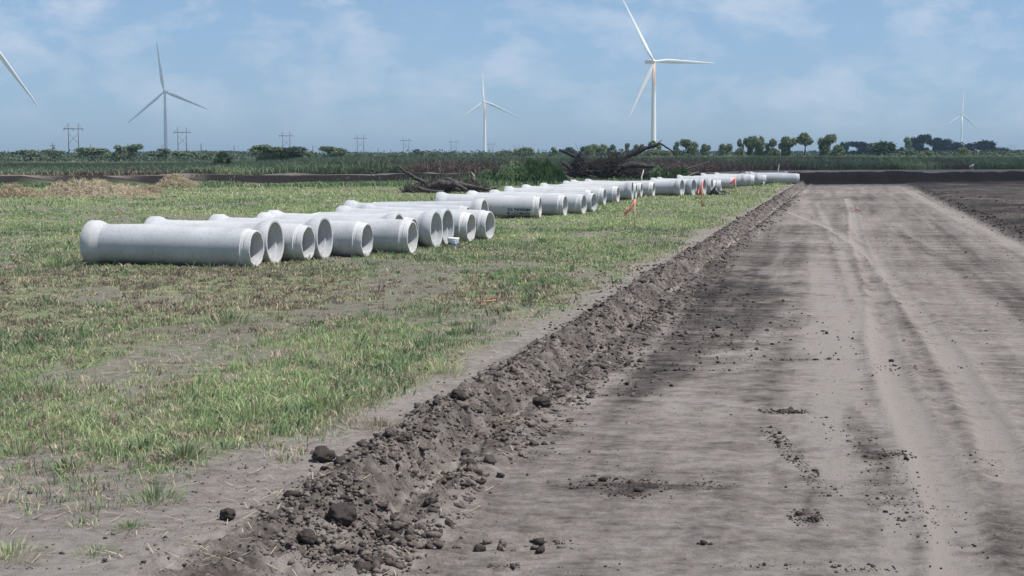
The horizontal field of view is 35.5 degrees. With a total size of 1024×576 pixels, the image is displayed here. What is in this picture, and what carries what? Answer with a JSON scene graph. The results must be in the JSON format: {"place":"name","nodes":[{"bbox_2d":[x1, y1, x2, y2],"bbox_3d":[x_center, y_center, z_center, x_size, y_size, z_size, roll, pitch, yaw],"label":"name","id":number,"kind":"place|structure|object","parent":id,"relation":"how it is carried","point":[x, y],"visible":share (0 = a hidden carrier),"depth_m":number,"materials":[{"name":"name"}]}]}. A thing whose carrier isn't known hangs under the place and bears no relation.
{"place":"outdoors","nodes":[
{"label":"outdoors","id":0,"kind":"place"},
{"bbox_2d":[0,168,757,188],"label":"rank grass","id":1,"kind":"structure","parent":0,"point":[222,184],"depth_m":104.39,"materials":[{"name":"plant"}]},
{"bbox_2d":[0,156,803,575],"bbox_3d":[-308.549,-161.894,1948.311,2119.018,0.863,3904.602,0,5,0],"label":"ground","id":2,"kind":"structure","parent":0,"point":[70,540],"depth_m":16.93,"materials":[{"name":"green plant"}]},
{"bbox_2d":[0,0,37,105],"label":"wind turbine","id":3,"kind":"object","parent":2,"relation":"on","point":[7,65],"visible":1,"depth_m":1130.86,"materials":[{"name":"paint"}]},
{"bbox_2d":[0,183,42,197],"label":"straw mound","id":4,"kind":"object","parent":2,"relation":"on","point":[12,190],"visible":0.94,"depth_m":78.38,"materials":[{"name":"beige plant"}]},
{"bbox_2d":[6,150,44,160],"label":"tree","id":5,"kind":"object","parent":2,"relation":"on","point":[28,151],"visible":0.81,"depth_m":427.26,"materials":[{"name":"green plant"}]},
{"bbox_2d":[0,432,53,458],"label":"grass clump","id":6,"kind":"object","parent":2,"relation":"on","point":[20,448],"visible":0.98,"depth_m":11.50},
{"bbox_2d":[0,530,62,565],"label":"grass clump","id":7,"kind":"object","parent":2,"relation":"on","point":[6,547],"visible":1,"depth_m":8.50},
{"bbox_2d":[36,253,91,268],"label":"grass clump","id":8,"kind":"object","parent":2,"relation":"on","point":[59,262],"visible":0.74,"depth_m":30.49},
{"bbox_2d":[39,453,90,473],"bbox_3d":[-3.056,1.186,10.950,0.374,0.149,0.468,-1,5,-16],"label":"grass clump","id":9,"kind":"object","parent":2,"relation":"on","point":[70,462],"visible":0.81,"depth_m":10.95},
{"bbox_2d":[73,147,108,160],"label":"tree","id":10,"kind":"object","parent":2,"relation":"on","point":[96,151],"visible":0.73,"depth_m":446.44,"materials":[{"name":"green plant"}]},
{"bbox_2d":[67,543,123,560],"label":"grass clump","id":11,"kind":"object","parent":2,"relation":"on","point":[96,552],"visible":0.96,"depth_m":8.60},
{"bbox_2d":[32,177,160,197],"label":"straw mound","id":12,"kind":"object","parent":2,"relation":"on","point":[82,187],"visible":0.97,"depth_m":77.56,"materials":[{"name":"beige plant"}]},
{"bbox_2d":[106,144,127,161],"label":"tree","id":13,"kind":"object","parent":2,"relation":"on","point":[119,149],"visible":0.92,"depth_m":417.83,"materials":[{"name":"green plant"}]},
{"bbox_2d":[108,517,150,532],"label":"grass clump","id":14,"kind":"object","parent":2,"relation":"on","point":[131,524],"visible":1,"depth_m":9.22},
{"bbox_2d":[122,144,143,159],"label":"tree","id":15,"kind":"object","parent":2,"relation":"on","point":[131,149],"visible":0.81,"depth_m":427.21,"materials":[{"name":"green plant"}]},
{"bbox_2d":[136,184,165,193],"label":"straw mound","id":16,"kind":"object","parent":2,"relation":"on","point":[156,189],"visible":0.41,"depth_m":85.58,"materials":[{"name":"beige plant"}]},
{"bbox_2d":[110,480,196,506],"bbox_3d":[-2.236,1.263,9.997,0.578,0.157,0.654,0,5,0],"label":"grass clump","id":17,"kind":"object","parent":2,"relation":"on","point":[155,492],"visible":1,"depth_m":9.99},
{"bbox_2d":[147,148,171,158],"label":"tree","id":18,"kind":"object","parent":2,"relation":"on","point":[165,151],"visible":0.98,"depth_m":456.71,"materials":[{"name":"green plant"}]},
{"bbox_2d":[128,41,207,148],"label":"wind turbine","id":19,"kind":"object","parent":2,"relation":"on","point":[165,111],"visible":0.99,"depth_m":2127.92,"materials":[{"name":"paint"}]},
{"bbox_2d":[80,220,263,266],"bbox_3d":[-6.528,-0.815,30.808,3.510,0.884,0.884,2,5,15],"label":"concrete pipe","id":20,"kind":"object","parent":2,"relation":"on","point":[101,242],"visible":0.91,"depth_m":30.54,"materials":[{"name":"concrete"}]},
{"bbox_2d":[155,173,203,187],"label":"straw mound","id":21,"kind":"object","parent":2,"relation":"on","point":[175,180],"visible":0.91,"depth_m":99.98,"materials":[{"name":"beige plant"}]},
{"bbox_2d":[149,436,216,459],"bbox_3d":[-2.352,1.121,11.337,0.538,0.182,0.553,-1,5,-11],"label":"grass clump","id":22,"kind":"object","parent":2,"relation":"on","point":[182,448],"visible":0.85,"depth_m":11.33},
{"bbox_2d":[132,219,283,263],"bbox_3d":[-6.312,-0.900,31.688,3.510,0.885,0.884,0,5,15],"label":"concrete pipe","id":23,"kind":"object","parent":2,"relation":"on","point":[271,231],"visible":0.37,"depth_m":31.43,"materials":[{"name":"concrete"}]},
{"bbox_2d":[144,216,314,260],"bbox_3d":[-5.747,-0.967,32.490,3.510,0.884,0.885,2,5,16],"label":"concrete pipe","id":24,"kind":"object","parent":2,"relation":"on","point":[299,241],"visible":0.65,"depth_m":31.96,"materials":[{"name":"concrete"}]},
{"bbox_2d":[197,308,264,325],"bbox_3d":[-3.632,0.336,20.443,1.091,0.233,1.246,0,5,0],"label":"grass clump","id":25,"kind":"object","parent":2,"relation":"on","point":[216,318],"visible":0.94,"depth_m":20.38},
{"bbox_2d":[199,390,318,422],"bbox_3d":[-2.078,0.940,13.148,1.055,0.242,1.226,0,5,0],"label":"grass clump","id":26,"kind":"object","parent":2,"relation":"on","point":[255,408],"visible":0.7,"depth_m":13.15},
{"bbox_2d":[247,144,282,155],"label":"tree","id":27,"kind":"object","parent":2,"relation":"on","point":[267,150],"visible":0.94,"depth_m":328.17,"materials":[{"name":"green plant"}]},
{"bbox_2d":[199,216,332,258],"bbox_3d":[-5.510,-1.029,33.223,3.510,0.885,0.884,0,5,16],"label":"concrete pipe","id":28,"kind":"object","parent":2,"relation":"on","point":[322,229],"visible":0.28,"depth_m":32.97,"materials":[{"name":"concrete"}]},
{"bbox_2d":[253,149,294,162],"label":"shrub","id":29,"kind":"object","parent":2,"relation":"on","point":[281,155],"visible":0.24,"depth_m":173.89,"materials":[{"name":"green plant"}]},
{"bbox_2d":[209,214,372,256],"bbox_3d":[-4.692,-1.073,33.811,3.510,0.886,0.885,2,5,16],"label":"concrete pipe","id":30,"kind":"object","parent":2,"relation":"on","point":[352,238],"visible":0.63,"depth_m":33.19,"materials":[{"name":"concrete"}]},
{"bbox_2d":[280,146,308,157],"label":"tree","id":31,"kind":"object","parent":2,"relation":"on","point":[299,152],"visible":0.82,"depth_m":337.36,"materials":[{"name":"green plant"}]},
{"bbox_2d":[271,382,365,412],"bbox_3d":[-1.603,0.904,13.568,0.984,0.235,1.065,4,6,36],"label":"grass clump","id":32,"kind":"object","parent":2,"relation":"on","point":[320,395],"visible":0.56,"depth_m":13.54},
{"bbox_2d":[317,146,348,157],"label":"tree","id":33,"kind":"object","parent":2,"relation":"on","point":[331,151],"visible":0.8,"depth_m":377.82,"materials":[{"name":"green plant"}]},
{"bbox_2d":[256,212,417,253],"bbox_3d":[-3.809,-1.151,34.664,3.510,0.886,0.884,2,5,15],"label":"concrete pipe","id":34,"kind":"object","parent":2,"relation":"on","point":[397,236],"visible":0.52,"depth_m":34.09,"materials":[{"name":"concrete"}]},
{"bbox_2d":[267,210,418,230],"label":"concrete pipe","id":35,"kind":"object","parent":2,"relation":"on","point":[277,212],"visible":0.11,"depth_m":36.51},
{"bbox_2d":[309,213,403,218],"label":"concrete pipe","id":36,"kind":"object","parent":2,"relation":"on","point":[394,216],"visible":0.08,"depth_m":35.25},
{"bbox_2d":[312,208,453,245],"bbox_3d":[-3.183,-1.452,38.359,3.510,0.885,0.885,0,5,18],"label":"concrete pipe","id":37,"kind":"object","parent":2,"relation":"on","point":[447,221],"visible":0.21,"depth_m":38.15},
{"bbox_2d":[335,210,442,247],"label":"concrete pipe","id":38,"kind":"object","parent":2,"relation":"on","point":[430,226],"visible":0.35,"depth_m":36.66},
{"bbox_2d":[335,205,475,241],"bbox_3d":[-2.651,-1.552,39.616,3.510,0.885,0.884,3,5,18],"label":"concrete pipe","id":39,"kind":"object","parent":2,"relation":"on","point":[465,226],"visible":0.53,"depth_m":39.27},
{"bbox_2d":[343,200,469,209],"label":"concrete pipe","id":40,"kind":"object","parent":2,"relation":"on","point":[353,204],"visible":0.19,"depth_m":43.95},
{"bbox_2d":[360,204,494,239],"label":"concrete pipe","id":41,"kind":"object","parent":2,"relation":"on","point":[485,224],"visible":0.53,"depth_m":40.47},
{"bbox_2d":[373,198,488,210],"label":"concrete pipe","id":42,"kind":"object","parent":2,"relation":"on","point":[480,204],"visible":0.25,"depth_m":45.63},
{"bbox_2d":[400,299,474,317],"bbox_3d":[-1.015,0.249,21.454,1.125,0.231,1.353,0,5,0],"label":"grass clump","id":43,"kind":"object","parent":2,"relation":"on","point":[437,310],"visible":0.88,"depth_m":21.39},
{"bbox_2d":[0,150,876,156],"bbox_3d":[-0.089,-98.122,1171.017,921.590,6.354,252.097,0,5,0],"label":"distant trees","id":44,"kind":"object","parent":2,"relation":"on","point":[322,153],"visible":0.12,"depth_m":1074.02,"materials":[{"name":"green plant"}]},
{"bbox_2d":[401,353,484,376],"bbox_3d":[-0.660,0.737,15.695,0.890,0.253,0.987,0,5,0],"label":"grass clump","id":45,"kind":"object","parent":2,"relation":"on","point":[442,369],"visible":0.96,"depth_m":15.70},
{"bbox_2d":[394,170,502,192],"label":"brush pile","id":46,"kind":"object","parent":2,"relation":"on","point":[410,188],"visible":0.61,"depth_m":87.69,"materials":[{"name":"brown wood"}]},
{"bbox_2d":[397,166,427,184],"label":"log","id":47,"kind":"object","parent":46,"relation":"on","point":[415,178],"visible":0.91,"depth_m":88.18,"materials":[{"name":"brown wood"}]},
{"bbox_2d":[426,179,466,190],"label":"log","id":48,"kind":"object","parent":46,"relation":"on","point":[439,183],"visible":1,"depth_m":86.69,"materials":[{"name":"brown wood"}]},
{"bbox_2d":[446,177,487,189],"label":"log","id":49,"kind":"object","parent":46,"relation":"on","point":[469,186],"visible":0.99,"depth_m":86.98,"materials":[{"name":"brown wood"}]},
{"bbox_2d":[85,170,818,575],"bbox_3d":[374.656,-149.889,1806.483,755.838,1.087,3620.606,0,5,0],"label":"soil berm","id":50,"kind":"structure","parent":2,"relation":"on","point":[513,486],"depth_m":12.03,"materials":[{"name":"soil"}]},
{"bbox_2d":[219,508,235,520],"bbox_3d":[-1.686,1.341,9.492,0.094,0.080,0.103,2,5,22],"label":"soil clod","id":51,"kind":"object","parent":50,"relation":"on","point":[229,514],"visible":1,"depth_m":9.46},
{"bbox_2d":[296,529,317,544],"bbox_3d":[-1.179,1.434,9.213,0.133,0.101,0.127,1,5,16],"label":"soil clod","id":52,"kind":"object","parent":50,"relation":"on","point":[307,536],"visible":0.99,"depth_m":9.18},
{"bbox_2d":[311,445,335,462],"bbox_3d":[-1.326,1.169,11.191,0.150,0.136,0.178,3,6,33],"label":"soil clod","id":53,"kind":"object","parent":50,"relation":"on","point":[321,453],"visible":1,"depth_m":11.14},
{"bbox_2d":[327,502,356,526],"bbox_3d":[-1.024,1.370,9.647,0.178,0.155,0.216,-1,5,-16],"label":"soil clod","id":54,"kind":"object","parent":50,"relation":"on","point":[342,514],"visible":0.92,"depth_m":9.59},
{"bbox_2d":[0,239,721,575],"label":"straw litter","id":55,"kind":"object","parent":50,"relation":"on","point":[256,449],"visible":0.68,"depth_m":11.52,"materials":[{"name":"beige plant"}]},
{"bbox_2d":[348,415,406,431],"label":"grass clump","id":56,"kind":"object","parent":50,"relation":"on","point":[380,424],"visible":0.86,"depth_m":12.62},
{"bbox_2d":[0,191,805,575],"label":"soil crumbs","id":57,"kind":"object","parent":50,"relation":"on","point":[400,549],"visible":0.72,"depth_m":10.89,"materials":[{"name":"soil"}]},
{"bbox_2d":[80,188,799,573],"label":"soil clods","id":58,"kind":"object","parent":50,"relation":"on","point":[370,562],"visible":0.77,"depth_m":11.41,"materials":[{"name":"soil"}]},
{"bbox_2d":[449,389,465,400],"bbox_3d":[-0.455,0.903,13.504,0.143,0.104,0.129,-4,6,-41],"label":"soil clod","id":59,"kind":"object","parent":50,"relation":"on","point":[457,394],"visible":0.88,"depth_m":13.46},
{"bbox_2d":[532,396,550,407],"bbox_3d":[0.262,1.026,14.360,0.164,0.107,0.172,2,5,25],"label":"soil clod","id":60,"kind":"object","parent":50,"relation":"on","point":[543,401],"visible":0.98,"depth_m":14.30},
{"bbox_2d":[478,169,497,181],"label":"shrub","id":61,"kind":"object","parent":2,"relation":"on","point":[487,173],"visible":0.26,"depth_m":111.25,"materials":[{"name":"green plant"}]},
{"bbox_2d":[435,192,541,217],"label":"concrete pipe","id":62,"kind":"object","parent":2,"relation":"on","point":[509,206],"visible":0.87,"depth_m":53.14,"materials":[{"name":"concrete"}]},
{"bbox_2d":[460,71,520,152],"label":"wind turbine","id":63,"kind":"object","parent":2,"relation":"on","point":[484,126],"visible":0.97,"depth_m":2521.26,"materials":[{"name":"paint"}]},
{"bbox_2d":[0,154,1023,175],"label":"tall weeds","id":64,"kind":"object","parent":2,"relation":"on","point":[371,164],"visible":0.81,"depth_m":134.40,"materials":[{"name":"plant"}]},
{"bbox_2d":[0,149,1023,161],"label":"brush","id":65,"kind":"object","parent":2,"relation":"on","point":[64,157],"visible":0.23,"depth_m":421.10,"materials":[{"name":"green plant"}]},
{"bbox_2d":[467,190,567,215],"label":"concrete pipe","id":66,"kind":"object","parent":2,"relation":"on","point":[553,204],"visible":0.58,"depth_m":54.95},
{"bbox_2d":[511,146,545,157],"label":"tree","id":67,"kind":"object","parent":2,"relation":"on","point":[529,150],"visible":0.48,"depth_m":417.53,"materials":[{"name":"green plant"}]},
{"bbox_2d":[493,157,568,184],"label":"shrub","id":68,"kind":"object","parent":2,"relation":"on","point":[548,172],"visible":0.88,"depth_m":107.13,"materials":[{"name":"green plant"}]},
{"bbox_2d":[489,190,586,213],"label":"concrete pipe","id":69,"kind":"object","parent":2,"relation":"on","point":[577,203],"visible":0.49,"depth_m":56.41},
{"bbox_2d":[504,186,592,192],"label":"concrete pipe","id":70,"kind":"object","parent":2,"relation":"on","point":[564,190],"visible":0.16,"depth_m":63.06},
{"bbox_2d":[503,188,596,211],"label":"concrete pipe","id":71,"kind":"object","parent":2,"relation":"on","point":[591,198],"visible":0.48,"depth_m":59.09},
{"bbox_2d":[521,184,606,205],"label":"concrete pipe","id":72,"kind":"object","parent":2,"relation":"on","point":[600,193],"visible":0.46,"depth_m":66.17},
{"bbox_2d":[564,143,594,178],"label":"brush pile","id":73,"kind":"object","parent":2,"relation":"on","point":[578,158],"visible":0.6,"depth_m":115.40,"materials":[{"name":"brown wood"}]},
{"bbox_2d":[540,183,619,202],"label":"concrete pipe","id":74,"kind":"object","parent":2,"relation":"on","point":[613,193],"visible":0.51,"depth_m":70.30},
{"bbox_2d":[558,181,633,199],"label":"concrete pipe","id":75,"kind":"object","parent":2,"relation":"on","point":[626,189],"visible":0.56,"depth_m":73.79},
{"bbox_2d":[591,143,608,156],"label":"tree","id":76,"kind":"object","parent":2,"relation":"on","point":[599,148],"visible":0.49,"depth_m":437.81,"materials":[{"name":"green plant"}]},
{"bbox_2d":[570,180,642,197],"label":"concrete pipe","id":77,"kind":"object","parent":2,"relation":"on","point":[639,189],"visible":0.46,"depth_m":77.94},
{"bbox_2d":[563,151,650,179],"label":"brush pile","id":78,"kind":"object","parent":2,"relation":"on","point":[635,172],"visible":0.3,"depth_m":114.96,"materials":[{"name":"brown wood"}]},
{"bbox_2d":[620,161,663,169],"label":"log","id":79,"kind":"object","parent":78,"relation":"on","point":[631,164],"visible":0.94,"depth_m":113.53,"materials":[{"name":"brown wood"}]},
{"bbox_2d":[620,140,675,160],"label":"log","id":80,"kind":"object","parent":78,"relation":"on","point":[637,151],"visible":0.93,"depth_m":116.45,"materials":[{"name":"brown wood"}]},
{"bbox_2d":[597,148,632,179],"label":"brush pile","id":81,"kind":"object","parent":2,"relation":"on","point":[615,160],"visible":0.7,"depth_m":113.75,"materials":[{"name":"brown wood"}]},
{"bbox_2d":[585,179,655,196],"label":"concrete pipe","id":82,"kind":"object","parent":2,"relation":"on","point":[649,189],"visible":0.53,"depth_m":79.34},
{"bbox_2d":[642,140,661,156],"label":"tree","id":83,"kind":"object","parent":2,"relation":"on","point":[651,152],"visible":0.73,"depth_m":397.99,"materials":[{"name":"green plant"}]},
{"bbox_2d":[641,179,684,195],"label":"concrete pipe","id":84,"kind":"object","parent":2,"relation":"on","point":[671,187],"visible":0.45,"depth_m":81.10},
{"bbox_2d":[648,164,688,179],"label":"shrub","id":85,"kind":"object","parent":2,"relation":"on","point":[657,171],"visible":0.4,"depth_m":111.65,"materials":[{"name":"green plant"}]},
{"bbox_2d":[623,0,714,149],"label":"wind turbine","id":86,"kind":"object","parent":2,"relation":"on","point":[652,67],"visible":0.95,"depth_m":1425.42,"materials":[{"name":"paint"}]},
{"bbox_2d":[650,179,705,194],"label":"concrete pipe","id":87,"kind":"object","parent":2,"relation":"on","point":[698,182],"visible":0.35,"depth_m":82.90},
{"bbox_2d":[679,139,699,156],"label":"tree","id":88,"kind":"object","parent":2,"relation":"on","point":[688,144],"visible":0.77,"depth_m":417.75,"materials":[{"name":"green plant"}]},
{"bbox_2d":[683,179,696,195],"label":"concrete pipe","id":89,"kind":"object","parent":2,"relation":"on","point":[690,186],"visible":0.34,"depth_m":81.87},
{"bbox_2d":[677,175,733,188],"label":"concrete pipe","id":90,"kind":"object","parent":2,"relation":"on","point":[726,181],"visible":0.47,"depth_m":98.67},
{"bbox_2d":[717,143,732,156],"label":"tree","id":91,"kind":"object","parent":2,"relation":"on","point":[725,149],"visible":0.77,"depth_m":427.32,"materials":[{"name":"green plant"}]},
{"bbox_2d":[706,174,745,186],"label":"concrete pipe","id":92,"kind":"object","parent":2,"relation":"on","point":[741,180],"visible":0.38,"depth_m":102.48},
{"bbox_2d":[701,173,753,185],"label":"concrete pipe","id":93,"kind":"object","parent":2,"relation":"on","point":[749,180],"visible":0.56,"depth_m":105.33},
{"bbox_2d":[743,135,754,155],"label":"tree","id":94,"kind":"object","parent":2,"relation":"on","point":[748,145],"visible":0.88,"depth_m":422.68,"materials":[{"name":"green plant"}]},
{"bbox_2d":[751,136,766,156],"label":"tree","id":95,"kind":"object","parent":2,"relation":"on","point":[758,145],"visible":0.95,"depth_m":418.04,"materials":[{"name":"green plant"}]},
{"bbox_2d":[764,138,780,156],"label":"tree","id":96,"kind":"object","parent":2,"relation":"on","point":[770,151],"visible":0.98,"depth_m":417.22,"materials":[{"name":"green plant"}]},
{"bbox_2d":[749,172,799,183],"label":"concrete pipe","id":97,"kind":"object","parent":2,"relation":"on","point":[793,178],"visible":0.67,"depth_m":112.89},
{"bbox_2d":[778,136,796,156],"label":"tree","id":98,"kind":"object","parent":2,"relation":"on","point":[785,144],"visible":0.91,"depth_m":422.43,"materials":[{"name":"green plant"}]},
{"bbox_2d":[795,132,813,156],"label":"tree","id":99,"kind":"object","parent":2,"relation":"on","point":[803,139],"visible":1,"depth_m":417.80,"materials":[{"name":"green plant"}]},
{"bbox_2d":[817,133,836,156],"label":"tree","id":100,"kind":"object","parent":2,"relation":"on","point":[825,143],"visible":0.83,"depth_m":417.43,"materials":[{"name":"green plant"}]},
{"bbox_2d":[826,143,844,156],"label":"tree","id":101,"kind":"object","parent":2,"relation":"on","point":[837,149],"visible":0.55,"depth_m":397.68,"materials":[{"name":"green plant"}]},
{"bbox_2d":[0,0,1023,152],"label":"sky","id":102,"kind":"structure","parent":0,"point":[334,73],"materials":[{"name":"blue"}]},
{"bbox_2d":[451,170,1023,575],"bbox_3d":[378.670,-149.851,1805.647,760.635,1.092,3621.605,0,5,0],"label":"dirt road","id":103,"kind":"structure","parent":0,"point":[939,431],"depth_m":13.66,"materials":[{"name":"soil"}]},
{"bbox_2d":[407,181,1023,575],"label":"road crumbs","id":104,"kind":"object","parent":103,"relation":"on","point":[640,489],"visible":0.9,"depth_m":16.54,"materials":[{"name":"soil"}]},
{"bbox_2d":[896,169,1023,243],"bbox_3d":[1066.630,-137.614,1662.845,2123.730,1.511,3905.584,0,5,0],"label":"ploughed ground","id":105,"kind":"structure","parent":0,"point":[1004,185],"depth_m":94.47,"materials":[{"name":"soil"}]},
{"bbox_2d":[848,141,875,155],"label":"tree","id":106,"kind":"object","parent":105,"relation":"on","point":[861,146],"visible":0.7,"depth_m":845.33,"materials":[{"name":"green plant"}]},
{"bbox_2d":[865,140,912,156],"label":"tree","id":107,"kind":"object","parent":105,"relation":"on","point":[884,148],"visible":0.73,"depth_m":427.14,"materials":[{"name":"green plant"}]},
{"bbox_2d":[897,136,913,151],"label":"tree","id":108,"kind":"object","parent":105,"relation":"on","point":[908,143],"visible":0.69,"depth_m":596.96,"materials":[{"name":"green plant"}]},
{"bbox_2d":[910,134,931,155],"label":"tree","id":109,"kind":"object","parent":105,"relation":"on","point":[918,142],"visible":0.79,"depth_m":794.44,"materials":[{"name":"green plant"}]},
{"bbox_2d":[926,137,944,155],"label":"tree","id":110,"kind":"object","parent":105,"relation":"on","point":[937,144],"visible":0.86,"depth_m":774.89,"materials":[{"name":"green plant"}]},
{"bbox_2d":[938,138,963,155],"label":"tree","id":111,"kind":"object","parent":105,"relation":"on","point":[950,145],"visible":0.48,"depth_m":773.67,"materials":[{"name":"green plant"}]},
{"bbox_2d":[942,92,978,143],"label":"wind turbine","id":112,"kind":"object","parent":105,"relation":"on","point":[962,116],"visible":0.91,"depth_m":3385.87,"materials":[{"name":"paint"}]},
{"bbox_2d":[973,139,1010,156],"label":"tree","id":113,"kind":"object","parent":105,"relation":"on","point":[987,145],"visible":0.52,"depth_m":755.34,"materials":[{"name":"green plant"}]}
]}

